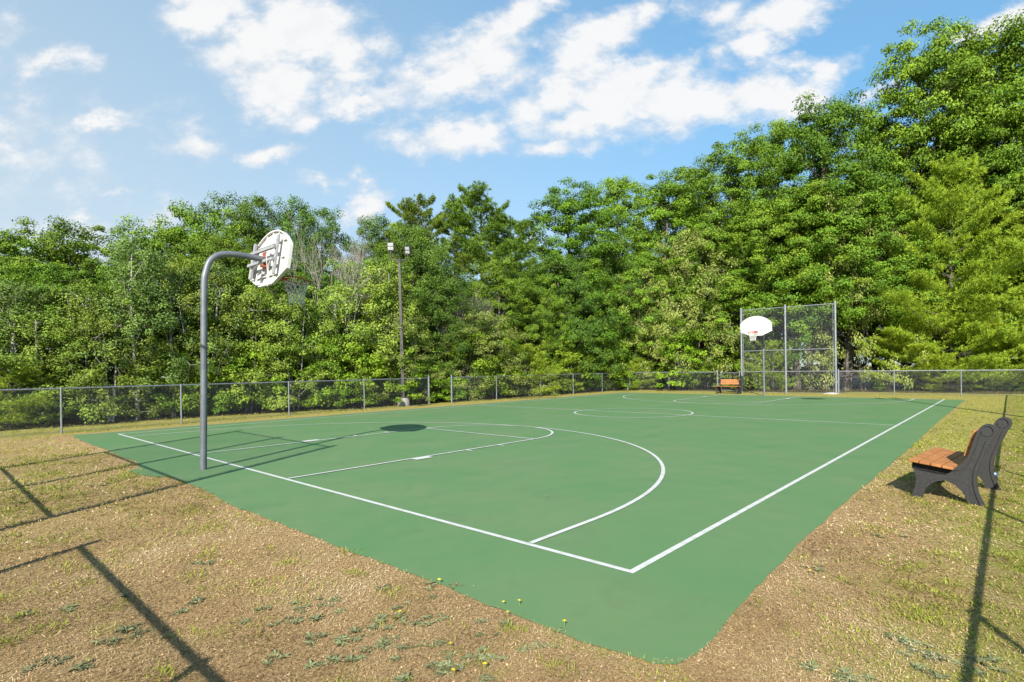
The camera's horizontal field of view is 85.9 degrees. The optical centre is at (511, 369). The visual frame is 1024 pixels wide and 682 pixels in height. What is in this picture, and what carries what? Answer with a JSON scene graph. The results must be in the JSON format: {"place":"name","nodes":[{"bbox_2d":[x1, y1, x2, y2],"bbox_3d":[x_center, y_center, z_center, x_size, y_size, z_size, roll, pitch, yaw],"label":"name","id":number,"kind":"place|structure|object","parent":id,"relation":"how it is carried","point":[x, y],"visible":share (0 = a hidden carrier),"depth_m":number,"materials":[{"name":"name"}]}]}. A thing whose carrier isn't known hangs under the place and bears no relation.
{"place":"outdoors","nodes":[
{"label":"outdoors","id":0,"kind":"place"},
{"bbox_2d":[0,365,1023,681],"bbox_3d":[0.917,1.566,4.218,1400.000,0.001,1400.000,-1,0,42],"label":"ground","id":1,"kind":"structure","parent":0,"point":[982,571],"depth_m":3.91,"materials":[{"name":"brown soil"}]},
{"bbox_2d":[0,375,429,436],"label":"chain link fence","id":2,"kind":"object","parent":1,"relation":"on","point":[111,387],"visible":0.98,"depth_m":17.17,"materials":[{"name":"grey metal"}]},
{"bbox_2d":[387,242,411,405],"bbox_3d":[-4.974,-1.978,24.466,1.109,7.348,0.541,-1,0,4],"label":"floodlight pole","id":3,"kind":"object","parent":1,"relation":"on","point":[390,247],"visible":0.94,"depth_m":24.41,"materials":[{"name":"grey metal"}]},
{"bbox_2d":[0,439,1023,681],"bbox_3d":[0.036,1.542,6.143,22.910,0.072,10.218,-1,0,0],"label":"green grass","id":4,"kind":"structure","parent":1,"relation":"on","point":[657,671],"depth_m":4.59,"materials":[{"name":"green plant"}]},
{"bbox_2d":[0,464,1023,681],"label":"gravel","id":5,"kind":"structure","parent":1,"relation":"on","point":[109,667],"depth_m":3.90,"materials":[{"name":"beige gravel"}]},
{"bbox_2d":[71,393,964,663],"bbox_3d":[3.796,1.519,18.647,16.919,0.001,27.892,-1,0,42],"label":"basketball court","id":6,"kind":"object","parent":1,"relation":"on","point":[685,600],"visible":0.98,"depth_m":7.37,"materials":[{"name":"green paint"}]},
{"bbox_2d":[200,230,309,469],"bbox_3d":[-4.427,-0.395,9.668,1.441,4.168,1.441,-1,0,-3],"label":"basketball hoop","id":7,"kind":"object","parent":6,"relation":"on","point":[270,256],"visible":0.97,"depth_m":9.45,"materials":[{"name":"white paint"}]},
{"bbox_2d":[130,393,912,542],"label":"three point lines","id":8,"kind":"object","parent":6,"relation":"on","point":[656,484],"visible":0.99,"depth_m":6.91,"materials":[{"name":"paint"}]},
{"bbox_2d":[119,393,944,572],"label":"boundary lines","id":9,"kind":"object","parent":6,"relation":"on","point":[662,554],"visible":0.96,"depth_m":5.97,"materials":[{"name":"paint"}]},
{"bbox_2d":[740,316,771,394],"bbox_3d":[12.612,-0.626,28.227,1.441,4.168,1.441,-1,0,-3],"label":"basketball hoop","id":10,"kind":"object","parent":6,"relation":"on","point":[752,326],"visible":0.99,"depth_m":28.09,"materials":[{"name":"white paint"}]},
{"bbox_2d":[740,301,836,392],"bbox_3d":[15.499,-1.121,31.081,4.992,5.076,0.183,-1,0,39],"label":"backstop fence","id":11,"kind":"object","parent":1,"relation":"on","point":[785,347],"visible":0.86,"depth_m":31.00,"materials":[{"name":"grey metal"}]},
{"bbox_2d":[837,369,1023,395],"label":"chain link fence","id":12,"kind":"object","parent":1,"relation":"on","point":[839,374],"visible":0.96,"depth_m":27.16,"materials":[{"name":"grey metal"}]},
{"bbox_2d":[909,417,1011,505],"bbox_3d":[5.435,1.062,6.635,1.320,0.928,0.786,-1,0,-42],"label":"park bench","id":13,"kind":"object","parent":1,"relation":"on","point":[962,471],"visible":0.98,"depth_m":6.38,"materials":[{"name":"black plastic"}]},
{"bbox_2d":[0,370,1023,430],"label":"forest floor","id":14,"kind":"structure","parent":0,"point":[670,387],"depth_m":30.06,"materials":[{"name":"brown plant"}]},
{"bbox_2d":[0,261,55,406],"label":"maple tree","id":15,"kind":"object","parent":14,"relation":"on","point":[4,268],"visible":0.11,"depth_m":18.72,"materials":[{"name":"green plant"}]},
{"bbox_2d":[0,278,60,423],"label":"aspen tree","id":16,"kind":"object","parent":14,"relation":"on","point":[15,290],"visible":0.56,"depth_m":17.59,"materials":[{"name":"green plant"}]},
{"bbox_2d":[0,356,83,428],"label":"bush","id":17,"kind":"object","parent":14,"relation":"on","point":[6,382],"visible":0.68,"depth_m":16.64,"materials":[{"name":"green plant"}]},
{"bbox_2d":[7,282,95,421],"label":"aspen tree","id":18,"kind":"object","parent":14,"relation":"on","point":[48,302],"visible":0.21,"depth_m":18.23,"materials":[{"name":"green plant"}]},
{"bbox_2d":[0,228,112,369],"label":"maple tree","id":19,"kind":"object","parent":14,"relation":"on","point":[7,233],"visible":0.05,"depth_m":21.87,"materials":[{"name":"green plant"}]},
{"bbox_2d":[0,308,118,423],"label":"birch tree","id":20,"kind":"object","parent":14,"relation":"on","point":[36,324],"visible":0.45,"depth_m":17.25,"materials":[{"name":"green plant"}]},
{"bbox_2d":[0,261,148,395],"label":"maple tree","id":21,"kind":"object","parent":14,"relation":"on","point":[49,269],"visible":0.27,"depth_m":19.36,"materials":[{"name":"green plant"}]},
{"bbox_2d":[9,278,155,423],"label":"birch tree","id":22,"kind":"object","parent":14,"relation":"on","point":[77,302],"visible":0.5,"depth_m":17.97,"materials":[{"name":"green plant"}]},
{"bbox_2d":[0,215,184,368],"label":"maple tree","id":23,"kind":"object","parent":14,"relation":"on","point":[70,249],"visible":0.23,"depth_m":22.48,"materials":[{"name":"green plant"}]},
{"bbox_2d":[39,306,178,420],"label":"birch tree","id":24,"kind":"object","parent":14,"relation":"on","point":[110,329],"visible":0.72,"depth_m":18.26,"materials":[{"name":"green plant"}]},
{"bbox_2d":[80,234,182,415],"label":"aspen tree","id":25,"kind":"object","parent":14,"relation":"on","point":[167,256],"visible":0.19,"depth_m":20.57,"materials":[{"name":"green plant"}]},
{"bbox_2d":[76,237,187,419],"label":"aspen tree","id":26,"kind":"object","parent":14,"relation":"on","point":[132,291],"visible":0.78,"depth_m":18.66,"materials":[{"name":"green plant"}]},
{"bbox_2d":[82,255,219,399],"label":"maple tree","id":27,"kind":"object","parent":14,"relation":"on","point":[104,266],"visible":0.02,"depth_m":20.85,"materials":[{"name":"green plant"}]},
{"bbox_2d":[87,213,241,397],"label":"maple tree","id":28,"kind":"object","parent":14,"relation":"on","point":[164,233],"visible":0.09,"depth_m":24.39,"materials":[{"name":"green plant"}]},
{"bbox_2d":[120,255,218,416],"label":"aspen tree","id":29,"kind":"object","parent":14,"relation":"on","point":[170,324],"visible":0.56,"depth_m":19.85,"materials":[{"name":"green plant"}]},
{"bbox_2d":[140,350,219,415],"bbox_3d":[-12.534,0.560,20.637,2.933,2.535,3.349,-1,0,-41],"label":"leafy shrub","id":30,"kind":"object","parent":14,"relation":"on","point":[162,402],"visible":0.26,"depth_m":19.71,"materials":[{"name":"green plant"}]},
{"bbox_2d":[120,253,248,414],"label":"birch tree","id":31,"kind":"object","parent":14,"relation":"on","point":[212,329],"visible":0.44,"depth_m":20.19,"materials":[{"name":"green plant"}]},
{"bbox_2d":[117,198,274,367],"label":"maple tree","id":32,"kind":"object","parent":14,"relation":"on","point":[182,211],"visible":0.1,"depth_m":25.86,"materials":[{"name":"green plant"}]},
{"bbox_2d":[150,333,258,411],"bbox_3d":[-11.730,0.178,21.042,3.346,3.325,3.898,-1,0,39],"label":"leafy shrub","id":33,"kind":"object","parent":14,"relation":"on","point":[188,399],"visible":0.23,"depth_m":20.18,"materials":[{"name":"green plant"}]},
{"bbox_2d":[180,260,253,414],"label":"aspen tree","id":34,"kind":"object","parent":14,"relation":"on","point":[225,271],"visible":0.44,"depth_m":20.74,"materials":[{"name":"green plant"}]},
{"bbox_2d":[159,232,281,409],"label":"maple tree","id":35,"kind":"object","parent":14,"relation":"on","point":[221,245],"visible":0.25,"depth_m":22.63,"materials":[{"name":"green plant"}]},
{"bbox_2d":[183,359,269,413],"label":"leafy shrub","id":36,"kind":"object","parent":14,"relation":"on","point":[224,397],"visible":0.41,"depth_m":20.59,"materials":[{"name":"green plant"}]},
{"bbox_2d":[163,191,311,397],"bbox_3d":[-12.802,-3.431,26.887,6.828,10.606,7.727,-1,0,-13],"label":"oak tree","id":37,"kind":"object","parent":14,"relation":"on","point":[248,210],"visible":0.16,"depth_m":26.38,"materials":[{"name":"green plant"}]},
{"bbox_2d":[176,279,300,414],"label":"birch tree","id":38,"kind":"object","parent":14,"relation":"on","point":[240,309],"visible":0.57,"depth_m":21.27,"materials":[{"name":"green plant"}]},
{"bbox_2d":[215,339,297,410],"bbox_3d":[-10.277,0.317,22.227,3.352,2.988,3.827,-1,0,-32],"label":"leafy shrub","id":39,"kind":"object","parent":14,"relation":"on","point":[251,356],"visible":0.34,"depth_m":21.17,"materials":[{"name":"green plant"}]},
{"bbox_2d":[210,257,341,403],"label":"maple tree","id":40,"kind":"object","parent":14,"relation":"on","point":[298,270],"visible":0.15,"depth_m":23.28,"materials":[{"name":"green plant"}]},
{"bbox_2d":[213,190,346,383],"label":"oak tree","id":41,"kind":"object","parent":14,"relation":"on","point":[286,226],"visible":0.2,"depth_m":28.89,"materials":[{"name":"green plant"}]},
{"bbox_2d":[237,291,342,410],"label":"birch tree","id":42,"kind":"object","parent":14,"relation":"on","point":[301,312],"visible":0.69,"depth_m":21.84,"materials":[{"name":"green plant"}]},
{"bbox_2d":[241,243,343,397],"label":"oak tree","id":43,"kind":"object","parent":14,"relation":"on","point":[317,267],"visible":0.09,"depth_m":26.33,"materials":[{"name":"green plant"}]},
{"bbox_2d":[259,342,358,408],"bbox_3d":[-8.351,0.341,22.871,4.404,2.881,3.306,-1,0,25],"label":"leafy shrub","id":44,"kind":"object","parent":14,"relation":"on","point":[328,389],"visible":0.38,"depth_m":22.45,"materials":[{"name":"green plant"}]},
{"bbox_2d":[291,207,365,391],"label":"oak tree","id":45,"kind":"object","parent":14,"relation":"on","point":[329,242],"visible":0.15,"depth_m":31.97,"materials":[{"name":"green plant"}]},
{"bbox_2d":[265,211,393,405],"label":"dead tree","id":46,"kind":"object","parent":14,"relation":"on","point":[318,283],"visible":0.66,"depth_m":24.62,"materials":[{"name":"plant"}]},
{"bbox_2d":[281,279,390,405],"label":"birch tree","id":47,"kind":"object","parent":14,"relation":"on","point":[324,303],"visible":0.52,"depth_m":23.73,"materials":[{"name":"green plant"}]},
{"bbox_2d":[284,330,390,407],"bbox_3d":[-7.553,0.037,23.712,4.306,3.506,3.772,-1,0,-36],"label":"leafy shrub","id":48,"kind":"object","parent":14,"relation":"on","point":[334,351],"visible":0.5,"depth_m":23.03,"materials":[{"name":"green plant"}]},
{"bbox_2d":[307,257,413,403],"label":"maple tree","id":49,"kind":"object","parent":14,"relation":"on","point":[358,265],"visible":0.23,"depth_m":25.83,"materials":[{"name":"green plant"}]},
{"bbox_2d":[325,350,400,405],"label":"leafy shrub","id":50,"kind":"object","parent":14,"relation":"on","point":[375,374],"visible":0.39,"depth_m":24.04,"materials":[{"name":"green plant"}]},
{"bbox_2d":[314,256,446,403],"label":"birch tree","id":51,"kind":"object","parent":14,"relation":"on","point":[383,287],"visible":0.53,"depth_m":25.27,"materials":[{"name":"green plant"}]},
{"bbox_2d":[347,335,425,403],"bbox_3d":[-5.710,0.106,25.901,3.525,3.305,5.034,-1,0,-59],"label":"leafy shrub","id":52,"kind":"object","parent":14,"relation":"on","point":[412,384],"visible":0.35,"depth_m":24.75,"materials":[{"name":"green plant"}]},
{"bbox_2d":[344,212,433,370],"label":"oak tree","id":53,"kind":"object","parent":14,"relation":"on","point":[372,227],"visible":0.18,"depth_m":32.15,"materials":[{"name":"green plant"}]},
{"bbox_2d":[339,312,450,404],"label":"willow tree","id":54,"kind":"object","parent":14,"relation":"on","point":[396,326],"visible":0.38,"depth_m":25.14,"materials":[{"name":"green plant"}]},
{"bbox_2d":[351,222,450,395],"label":"maple tree","id":55,"kind":"object","parent":14,"relation":"on","point":[391,230],"visible":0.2,"depth_m":31.17,"materials":[{"name":"green plant"}]},
{"bbox_2d":[352,221,477,391],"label":"oak tree","id":56,"kind":"object","parent":14,"relation":"on","point":[412,259],"visible":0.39,"depth_m":29.53,"materials":[{"name":"green plant"}]},
{"bbox_2d":[383,193,476,349],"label":"pine tree","id":57,"kind":"object","parent":14,"relation":"on","point":[410,208],"visible":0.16,"depth_m":34.21,"materials":[{"name":"green plant"}]},
{"bbox_2d":[403,276,501,398],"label":"oak tree","id":58,"kind":"object","parent":14,"relation":"on","point":[438,300],"visible":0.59,"depth_m":28.95,"materials":[{"name":"green plant"}]},
{"bbox_2d":[411,189,510,366],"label":"pine tree","id":59,"kind":"object","parent":14,"relation":"on","point":[459,205],"visible":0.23,"depth_m":34.67,"materials":[{"name":"green plant"}]},
{"bbox_2d":[431,329,514,398],"bbox_3d":[-2.422,-0.203,29.978,4.279,3.871,5.700,-1,0,-30],"label":"leafy shrub","id":60,"kind":"object","parent":14,"relation":"on","point":[480,364],"visible":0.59,"depth_m":28.93,"materials":[{"name":"green plant"}]},
{"bbox_2d":[407,179,542,392],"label":"pine tree","id":61,"kind":"object","parent":14,"relation":"on","point":[496,218],"visible":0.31,"depth_m":35.02,"materials":[{"name":"green plant"}]},
{"bbox_2d":[426,310,559,400],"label":"willow tree","id":62,"kind":"object","parent":14,"relation":"on","point":[480,348],"visible":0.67,"depth_m":28.92,"materials":[{"name":"green plant"}]},
{"bbox_2d":[452,257,555,394],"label":"maple tree","id":63,"kind":"object","parent":14,"relation":"on","point":[502,280],"visible":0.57,"depth_m":32.91,"materials":[{"name":"green plant"}]},
{"bbox_2d":[0,172,1015,394],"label":"woodland","id":64,"kind":"object","parent":14,"relation":"on","point":[804,367],"visible":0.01,"depth_m":41.90,"materials":[{"name":"green plant"}]},
{"bbox_2d":[0,388,1023,503],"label":"green grass","id":65,"kind":"structure","parent":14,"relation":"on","point":[900,476],"depth_m":12.89,"materials":[{"name":"green plant"}]},
{"bbox_2d":[491,343,565,395],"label":"pine sapling","id":66,"kind":"object","parent":14,"relation":"on","point":[529,347],"visible":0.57,"depth_m":31.75,"materials":[{"name":"green plant"}]},
{"bbox_2d":[475,213,585,384],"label":"pine tree","id":67,"kind":"object","parent":14,"relation":"on","point":[521,227],"visible":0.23,"depth_m":36.46,"materials":[{"name":"green plant"}]},
{"bbox_2d":[502,275,577,389],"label":"maple tree","id":68,"kind":"object","parent":14,"relation":"on","point":[555,303],"visible":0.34,"depth_m":34.42,"materials":[{"name":"green plant"}]},
{"bbox_2d":[510,337,595,391],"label":"leafy shrub","id":69,"kind":"object","parent":14,"relation":"on","point":[570,355],"visible":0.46,"depth_m":33.96,"materials":[{"name":"green plant"}]},
{"bbox_2d":[519,251,622,391],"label":"oak tree","id":70,"kind":"object","parent":14,"relation":"on","point":[583,291],"visible":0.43,"depth_m":35.98,"materials":[{"name":"green plant"}]},
{"bbox_2d":[522,177,639,389],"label":"maple tree","id":71,"kind":"object","parent":14,"relation":"on","point":[565,207],"visible":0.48,"depth_m":38.30,"materials":[{"name":"green plant"}]},
{"bbox_2d":[541,258,631,385],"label":"maple tree","id":72,"kind":"object","parent":14,"relation":"on","point":[600,313],"visible":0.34,"depth_m":37.26,"materials":[{"name":"green plant"}]},
{"bbox_2d":[547,333,638,390],"bbox_3d":[5.348,-0.421,38.349,6.624,4.110,4.638,-1,0,3],"label":"leafy shrub","id":73,"kind":"object","parent":14,"relation":"on","point":[614,375],"visible":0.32,"depth_m":37.23,"materials":[{"name":"green plant"}]},
{"bbox_2d":[558,230,661,388],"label":"oak tree","id":74,"kind":"object","parent":14,"relation":"on","point":[622,268],"visible":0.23,"depth_m":39.44,"materials":[{"name":"green plant"}]},
{"bbox_2d":[577,174,669,350],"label":"maple tree","id":75,"kind":"object","parent":14,"relation":"on","point":[615,189],"visible":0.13,"depth_m":46.46,"materials":[{"name":"green plant"}]},
{"bbox_2d":[591,271,666,388],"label":"willow tree","id":76,"kind":"object","parent":14,"relation":"on","point":[638,326],"visible":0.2,"depth_m":39.35,"materials":[{"name":"green plant"}]},
{"bbox_2d":[607,248,695,387],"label":"maple tree","id":77,"kind":"object","parent":14,"relation":"on","point":[644,259],"visible":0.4,"depth_m":39.25,"materials":[{"name":"green plant"}]},
{"bbox_2d":[590,169,726,387],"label":"maple tree","id":78,"kind":"object","parent":14,"relation":"on","point":[663,213],"visible":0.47,"depth_m":41.30,"materials":[{"name":"green plant"}]},
{"bbox_2d":[652,333,719,389],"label":"leafy shrub","id":79,"kind":"object","parent":14,"relation":"on","point":[683,340],"visible":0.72,"depth_m":36.71,"materials":[{"name":"green plant"}]},
{"bbox_2d":[646,159,728,385],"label":"maple tree","id":80,"kind":"object","parent":14,"relation":"on","point":[711,201],"visible":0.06,"depth_m":43.89,"materials":[{"name":"green plant"}]},
{"bbox_2d":[637,222,767,390],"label":"willow tree","id":81,"kind":"object","parent":14,"relation":"on","point":[707,289],"visible":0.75,"depth_m":36.39,"materials":[{"name":"green plant"}]},
{"bbox_2d":[655,204,793,388],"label":"maple tree","id":82,"kind":"object","parent":14,"relation":"on","point":[704,225],"visible":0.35,"depth_m":36.94,"materials":[{"name":"green plant"}]},
{"bbox_2d":[670,129,806,387],"bbox_3d":[15.654,-7.361,38.612,9.143,17.676,9.987,-1,0,12],"label":"maple tree","id":83,"kind":"object","parent":14,"relation":"on","point":[735,166],"visible":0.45,"depth_m":37.58,"materials":[{"name":"green plant"}]},
{"bbox_2d":[691,198,827,388],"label":"maple tree","id":84,"kind":"object","parent":14,"relation":"on","point":[759,223],"visible":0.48,"depth_m":34.53,"materials":[{"name":"green plant"}]},
{"bbox_2d":[744,339,802,389],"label":"pine sapling","id":85,"kind":"object","parent":14,"relation":"on","point":[771,343],"visible":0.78,"depth_m":34.91,"materials":[{"name":"green plant"}]},
{"bbox_2d":[717,118,832,386],"bbox_3d":[19.858,-8.512,40.544,8.467,19.896,8.783,-1,0,-42],"label":"maple tree","id":86,"kind":"object","parent":14,"relation":"on","point":[778,125],"visible":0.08,"depth_m":39.69,"materials":[{"name":"green plant"}]},
{"bbox_2d":[723,194,863,388],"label":"maple tree","id":87,"kind":"object","parent":14,"relation":"on","point":[748,271],"visible":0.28,"depth_m":33.89,"materials":[{"name":"green plant"}]},
{"bbox_2d":[741,179,886,389],"bbox_3d":[18.897,-5.269,35.008,8.364,13.366,7.895,-1,0,22],"label":"maple tree","id":88,"kind":"object","parent":14,"relation":"on","point":[798,277],"visible":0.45,"depth_m":33.31,"materials":[{"name":"green plant"}]},
{"bbox_2d":[736,87,912,388],"bbox_3d":[20.039,-7.964,35.197,10.159,18.782,10.096,-1,0,-40],"label":"maple tree","id":89,"kind":"object","parent":14,"relation":"on","point":[818,133],"visible":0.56,"depth_m":33.27,"materials":[{"name":"green plant"}]},
{"bbox_2d":[763,169,958,389],"bbox_3d":[21.163,-5.111,34.055,8.669,12.994,9.966,-1,0,-24],"label":"maple tree","id":90,"kind":"object","parent":14,"relation":"on","point":[850,312],"visible":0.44,"depth_m":32.14,"materials":[{"name":"green plant"}]},
{"bbox_2d":[799,189,944,389],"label":"tree","id":91,"kind":"object","parent":14,"relation":"on","point":[866,354],"visible":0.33,"depth_m":32.56,"materials":[{"name":"green plant"}]},
{"bbox_2d":[815,109,947,386],"bbox_3d":[25.023,-8.216,38.241,8.852,19.184,9.029,-1,0,-38],"label":"maple tree","id":92,"kind":"object","parent":14,"relation":"on","point":[875,138],"visible":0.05,"depth_m":37.33,"materials":[{"name":"green plant"}]},
{"bbox_2d":[824,185,960,389],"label":"maple tree","id":93,"kind":"object","parent":14,"relation":"on","point":[884,234],"visible":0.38,"depth_m":31.12,"materials":[{"name":"green plant"}]},
{"bbox_2d":[853,248,1005,389],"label":"pine tree","id":94,"kind":"object","parent":14,"relation":"on","point":[934,359],"visible":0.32,"depth_m":30.91,"materials":[{"name":"green plant"}]},
{"bbox_2d":[851,14,1018,384],"bbox_3d":[26.358,-10.189,35.050,11.235,23.110,10.286,-1,0,-20],"label":"maple tree","id":95,"kind":"object","parent":14,"relation":"on","point":[935,56],"visible":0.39,"depth_m":33.87,"materials":[{"name":"green plant"}]},
{"bbox_2d":[850,152,1023,390],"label":"pine tree","id":96,"kind":"object","parent":14,"relation":"on","point":[946,201],"visible":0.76,"depth_m":29.80,"materials":[{"name":"green plant"}]},
{"bbox_2d":[878,33,1023,387],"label":"maple tree","id":97,"kind":"object","parent":14,"relation":"on","point":[941,73],"visible":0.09,"depth_m":33.81,"materials":[{"name":"green plant"}]},
{"bbox_2d":[904,9,1023,387],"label":"maple tree","id":98,"kind":"object","parent":14,"relation":"on","point":[1013,54],"visible":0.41,"depth_m":31.76,"materials":[{"name":"green plant"}]},
{"bbox_2d":[915,105,1023,388],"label":"maple tree","id":99,"kind":"object","parent":14,"relation":"on","point":[1004,151],"visible":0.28,"depth_m":30.96,"materials":[{"name":"green plant"}]},
{"bbox_2d":[916,206,1023,389],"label":"pine tree","id":100,"kind":"object","parent":14,"relation":"on","point":[1017,221],"visible":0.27,"depth_m":29.94,"materials":[{"name":"green plant"}]},
{"bbox_2d":[966,227,1023,374],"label":"pine tree","id":101,"kind":"object","parent":14,"relation":"on","point":[1012,309],"visible":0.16,"depth_m":29.30,"materials":[{"name":"green plant"}]},
{"bbox_2d":[980,51,1023,325],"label":"maple tree","id":102,"kind":"object","parent":14,"relation":"on","point":[996,179],"visible":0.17,"depth_m":30.69,"materials":[{"name":"green plant"}]},
{"bbox_2d":[0,0,1023,369],"label":"sky","id":103,"kind":"structure","parent":0,"point":[109,108],"materials":[{"name":"blue"}]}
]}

